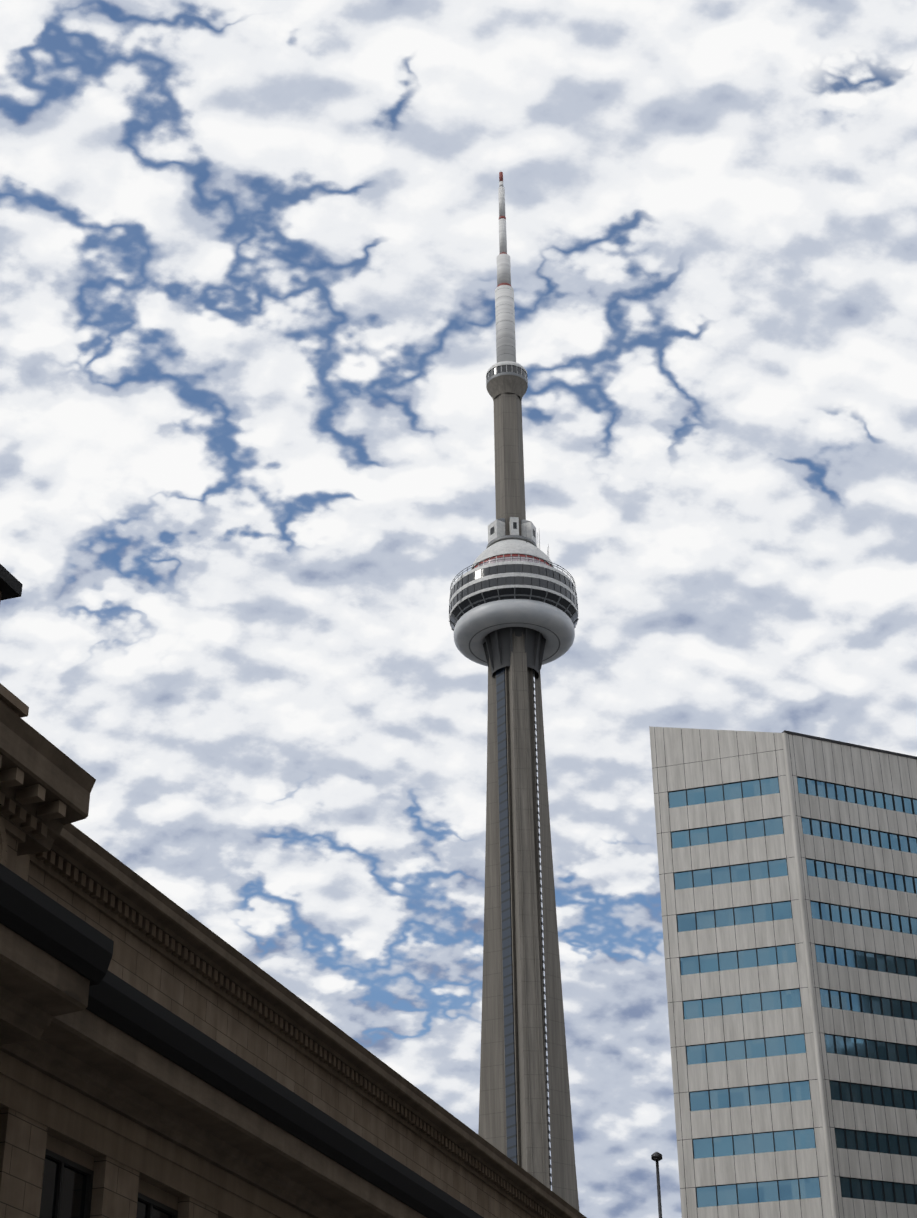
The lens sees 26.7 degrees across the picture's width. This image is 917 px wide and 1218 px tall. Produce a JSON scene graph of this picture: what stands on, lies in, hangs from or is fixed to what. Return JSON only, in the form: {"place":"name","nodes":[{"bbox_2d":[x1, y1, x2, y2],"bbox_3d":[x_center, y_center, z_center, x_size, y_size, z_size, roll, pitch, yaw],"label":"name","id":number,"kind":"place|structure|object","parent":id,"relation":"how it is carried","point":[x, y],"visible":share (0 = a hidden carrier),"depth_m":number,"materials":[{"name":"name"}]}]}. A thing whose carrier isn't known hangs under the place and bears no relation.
{"place":"outdoors","nodes":[
{"label":"outdoors","id":0,"kind":"place"},
{"bbox_2d":[0,0,916,1217],"label":"sky","id":1,"kind":"structure","parent":0,"point":[249,249],"materials":[{"name":"white"}]},
{"bbox_2d":[449,172,579,1211],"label":"observation tower","id":2,"kind":"structure","parent":0,"point":[513,611],"depth_m":648.26,"materials":[{"name":"concrete"}]},
{"bbox_3d":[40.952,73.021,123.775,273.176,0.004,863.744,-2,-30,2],"label":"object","id":3,"kind":"structure","parent":0,"visible":0},
{"bbox_2d":[651,1152,661,1217],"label":"street lamp","id":4,"kind":"object","parent":3,"relation":"on","point":[656,1157],"visible":1,"depth_m":38.39,"materials":[{"name":"grey metal"}]},
{"bbox_3d":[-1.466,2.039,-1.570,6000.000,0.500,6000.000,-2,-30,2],"label":"ground","id":5,"kind":"structure","parent":0,"visible":0},
{"bbox_2d":[0,564,586,1217],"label":"building","id":6,"kind":"structure","parent":5,"relation":"on","point":[162,1054],"depth_m":47.97,"materials":[{"name":"stone"}]},
{"bbox_2d":[649,726,916,1217],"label":"office tower","id":7,"kind":"structure","parent":5,"relation":"on","point":[787,862],"depth_m":167.75,"materials":[{"name":"beige concrete"}]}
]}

